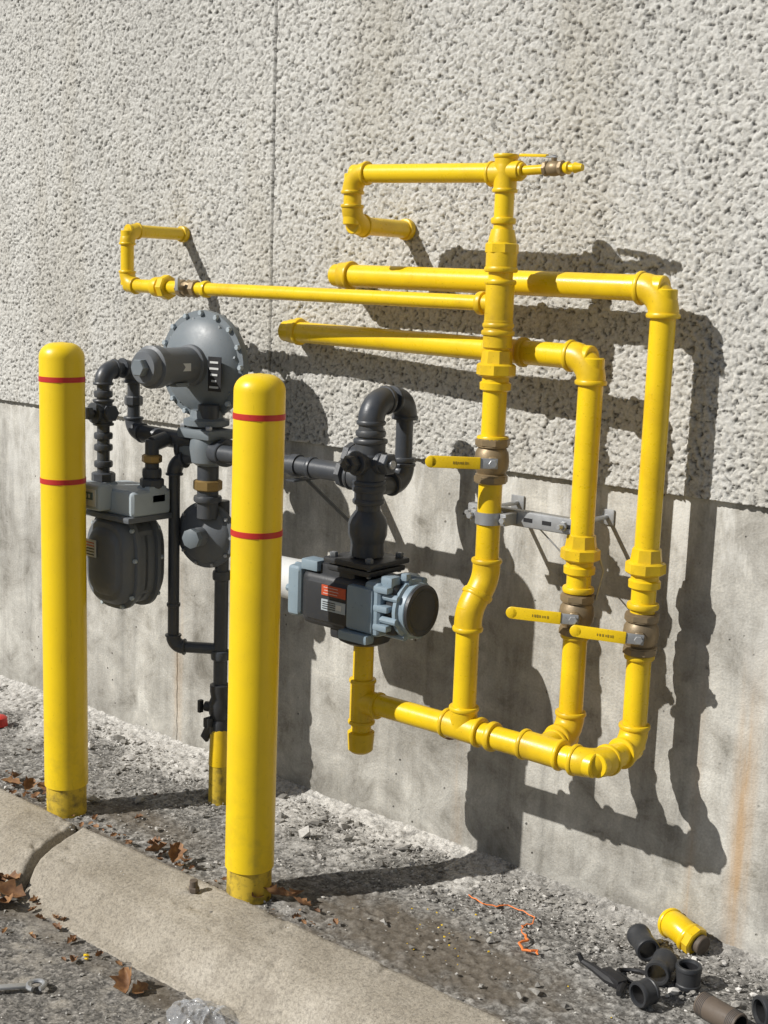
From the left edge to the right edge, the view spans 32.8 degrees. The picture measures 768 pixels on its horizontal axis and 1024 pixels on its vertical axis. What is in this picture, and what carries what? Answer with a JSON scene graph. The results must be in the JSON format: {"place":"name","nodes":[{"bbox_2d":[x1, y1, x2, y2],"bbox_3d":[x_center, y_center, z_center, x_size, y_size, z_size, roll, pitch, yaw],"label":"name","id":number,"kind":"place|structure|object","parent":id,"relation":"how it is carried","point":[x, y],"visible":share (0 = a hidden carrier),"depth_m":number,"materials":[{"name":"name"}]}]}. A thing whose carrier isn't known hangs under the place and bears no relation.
{"place":"outdoors","nodes":[
{"label":"outdoors","id":0,"kind":"place"},
{"bbox_2d":[0,881,237,1023],"bbox_3d":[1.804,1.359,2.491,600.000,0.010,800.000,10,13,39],"label":"ground","id":1,"kind":"structure","parent":0,"point":[57,973],"depth_m":3.17,"materials":[{"name":"grey gravel"}]},
{"bbox_2d":[0,978,46,991],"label":"metal wrench","id":2,"kind":"object","parent":1,"relation":"on","point":[28,985],"visible":1,"depth_m":3.13,"materials":[{"name":"metal"}]},
{"bbox_2d":[0,737,453,993],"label":"dead leaves","id":3,"kind":"object","parent":1,"relation":"on","point":[9,889],"visible":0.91,"depth_m":3.58,"materials":[{"name":"brown plant"}]},
{"bbox_2d":[0,788,507,1023],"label":"concrete kerb","id":4,"kind":"structure","parent":1,"relation":"on","point":[238,961],"depth_m":3.27,"materials":[{"name":"beige concrete"}]},
{"bbox_2d":[189,878,199,893],"bbox_3d":[-0.500,0.986,3.440,0.026,0.038,0.030,10,13,39],"label":"pipe stub","id":5,"kind":"object","parent":4,"relation":"on","point":[194,887],"visible":1,"depth_m":3.43,"materials":[{"name":"metal"}]},
{"bbox_2d":[0,400,767,957],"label":"building wall","id":6,"kind":"structure","parent":1,"relation":"on","point":[674,816],"depth_m":3.60,"materials":[{"name":"concrete"}]},
{"bbox_2d":[176,652,177,739],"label":"form joint fins","id":7,"kind":"object","parent":6,"relation":"attached to","point":[176,694],"visible":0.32,"depth_m":4.52,"materials":[{"name":"grey concrete"}]},
{"bbox_2d":[286,454,348,521],"bbox_3d":[-0.157,-0.034,3.730,0.032,0.286,0.336,10,13,39],"label":"wall bracket","id":8,"kind":"object","parent":6,"relation":"attached to","point":[290,462],"depth_m":3.63,"materials":[{"name":"metal"}]},
{"bbox_2d":[464,494,614,599],"bbox_3d":[0.394,0.086,3.311,0.373,0.213,0.290,10,13,39],"label":"pipe support bracket","id":9,"kind":"object","parent":6,"relation":"attached to","point":[515,514],"visible":0.9,"depth_m":3.24,"materials":[{"name":"metal"}]},
{"bbox_2d":[119,153,680,777],"bbox_3d":[-0.066,-0.157,3.636,1.858,1.577,0.354,10,13,39],"label":"gas pipe manifold","id":10,"kind":"object","parent":9,"relation":"attached to","point":[499,281],"visible":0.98,"depth_m":3.20,"materials":[{"name":"yellow paint"}]},
{"bbox_2d":[174,278,210,297],"bbox_3d":[-0.570,-0.662,3.859,0.125,0.058,0.077,10,13,39],"label":"header shutoff valve","id":11,"kind":"object","parent":10,"relation":"attached to","point":[183,288],"visible":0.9,"depth_m":3.85,"materials":[{"name":"metal"}]},
{"bbox_2d":[216,385,438,646],"bbox_3d":[-0.164,-0.018,3.601,0.777,0.688,0.287,10,13,39],"label":"rotary gas meter","id":12,"kind":"object","parent":10,"relation":"attached to","point":[360,593],"visible":0.99,"depth_m":3.42,"materials":[{"name":"metal"}]},
{"bbox_2d":[425,438,509,484],"bbox_3d":[0.219,-0.122,3.198,0.217,0.115,0.110,-4,12,-33],"label":"ball valve","id":13,"kind":"object","parent":10,"relation":"attached to","point":[489,462],"visible":0.97,"depth_m":3.20,"materials":[{"name":"brown metal"}]},
{"bbox_2d":[519,153,565,176],"bbox_3d":[0.368,-0.813,3.058,0.127,0.056,0.036,10,13,39],"label":"ball valve","id":14,"kind":"object","parent":10,"relation":"attached to","point":[553,167],"visible":0.99,"depth_m":3.03,"materials":[{"name":"brown metal"}]},
{"bbox_2d":[506,592,594,637],"bbox_3d":[0.417,0.254,3.183,0.217,0.105,0.110,-2,10,-20],"label":"ball valve","id":15,"kind":"object","parent":10,"relation":"attached to","point":[575,610],"visible":0.92,"depth_m":3.18,"materials":[{"name":"brown metal"}]},
{"bbox_2d":[569,610,659,657],"bbox_3d":[0.566,0.298,3.137,0.217,0.105,0.110,-2,10,-20],"label":"ball valve","id":16,"kind":"object","parent":10,"relation":"attached to","point":[638,636],"visible":0.99,"depth_m":3.13,"materials":[{"name":"brown metal"}]},
{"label":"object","id":17,"kind":"object","parent":6,"relation":"on","visible":0},
{"bbox_2d":[0,0,767,507],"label":"stucco facade","id":18,"kind":"structure","parent":17,"relation":"attached to","point":[236,138],"depth_m":3.62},
{"bbox_2d":[0,675,767,1023],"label":"pavement","id":19,"kind":"structure","parent":0,"point":[474,965],"depth_m":3.49,"materials":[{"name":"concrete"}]},
{"bbox_2d":[0,714,7,727],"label":"red plastic cap","id":20,"kind":"object","parent":19,"relation":"on","point":[3,721],"visible":1,"depth_m":4.67,"materials":[{"name":"red plastic"}]},
{"bbox_2d":[38,342,87,831],"bbox_3d":[-0.944,0.234,3.856,0.131,1.462,0.131,10,13,39],"label":"bollard","id":21,"kind":"object","parent":19,"relation":"on","point":[61,379],"visible":0.94,"depth_m":3.80,"materials":[{"name":"yellow plastic"}]},
{"bbox_2d":[85,310,250,805],"bbox_3d":[-0.668,0.178,3.937,0.429,1.563,0.346,10,13,39],"label":"gas regulator","id":22,"kind":"object","parent":19,"relation":"on","point":[197,365],"visible":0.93,"depth_m":3.88,"materials":[{"name":"grey metal"}]},
{"bbox_2d":[86,480,171,608],"bbox_3d":[-0.788,0.098,3.940,0.230,0.382,0.219,10,13,39],"label":"gas meter","id":23,"kind":"object","parent":22,"relation":"attached to","point":[125,551],"visible":0.94,"depth_m":3.87,"materials":[{"name":"grey metal"}]},
{"bbox_2d":[225,373,285,904],"bbox_3d":[-0.333,0.361,3.346,0.131,1.429,0.131,10,13,39],"label":"bollard","id":24,"kind":"object","parent":19,"relation":"on","point":[259,419],"visible":0.97,"depth_m":3.28,"materials":[{"name":"yellow plastic"}]},
{"bbox_2d":[352,908,611,1017],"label":"yellow paint chips","id":25,"kind":"object","parent":19,"relation":"on","point":[449,933],"visible":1,"depth_m":3.27,"materials":[{"name":"yellow paint"}]},
{"bbox_2d":[468,894,538,954],"bbox_3d":[0.338,1.047,3.344,0.113,0.008,0.338,-2,11,-22],"label":"orange twine","id":26,"kind":"object","parent":19,"relation":"on","point":[527,950],"visible":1,"depth_m":3.31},
{"bbox_2d":[576,952,626,995],"bbox_3d":[0.522,1.093,3.096,0.045,0.036,0.174,-3,11,-27],"label":"black hook","id":27,"kind":"object","parent":19,"relation":"on","point":[613,978],"visible":1,"depth_m":3.07,"materials":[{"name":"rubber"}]},
{"bbox_2d":[616,968,645,983],"bbox_3d":[0.591,1.101,3.106,0.082,0.018,0.066,10,13,39],"label":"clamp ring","id":28,"kind":"object","parent":19,"relation":"on","point":[621,970],"visible":0.66,"depth_m":3.12,"materials":[{"name":"black metal"}]},
{"bbox_2d":[627,923,659,961],"bbox_3d":[0.638,1.060,3.218,0.060,0.060,0.085,1,10,-7],"label":"pipe coupling","id":29,"kind":"object","parent":19,"relation":"on","point":[643,942],"visible":0.94,"depth_m":3.20,"materials":[{"name":"black paint"}]},
{"bbox_2d":[629,977,659,1007],"bbox_3d":[0.596,1.099,2.987,0.045,0.060,0.060,-4,12,-31],"label":"pipe coupling","id":30,"kind":"object","parent":19,"relation":"on","point":[644,992],"visible":1,"depth_m":2.98,"materials":[{"name":"black paint"}]},
{"bbox_2d":[645,948,677,985],"bbox_3d":[0.659,1.081,3.104,0.060,0.060,0.080,7,11,27],"label":"pipe coupling","id":31,"kind":"object","parent":19,"relation":"on","point":[660,968],"visible":0.92,"depth_m":3.09,"materials":[{"name":"black paint"}]},
{"bbox_2d":[657,908,709,954],"bbox_3d":[0.753,1.054,3.265,0.078,0.084,0.128,-4,11,-30],"label":"pipe fitting","id":32,"kind":"object","parent":19,"relation":"on","point":[681,931],"visible":1,"depth_m":3.24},
{"bbox_2d":[674,958,702,992],"bbox_3d":[0.715,1.090,3.071,0.062,0.055,0.062,10,13,39],"label":"pipe coupling","id":33,"kind":"object","parent":19,"relation":"on","point":[687,979],"visible":1,"depth_m":3.05,"materials":[{"name":"black paint"}]},
{"bbox_2d":[693,992,747,1023],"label":"pipe nipple","id":34,"kind":"object","parent":19,"relation":"on","point":[710,1008],"visible":1,"depth_m":2.90,"materials":[{"name":"brown metal"}]},
{"bbox_2d":[751,994,767,1023],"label":"pipe coupling","id":35,"kind":"object","parent":19,"relation":"on","point":[759,1006],"visible":1,"depth_m":2.93,"materials":[{"name":"black paint"}]}
]}

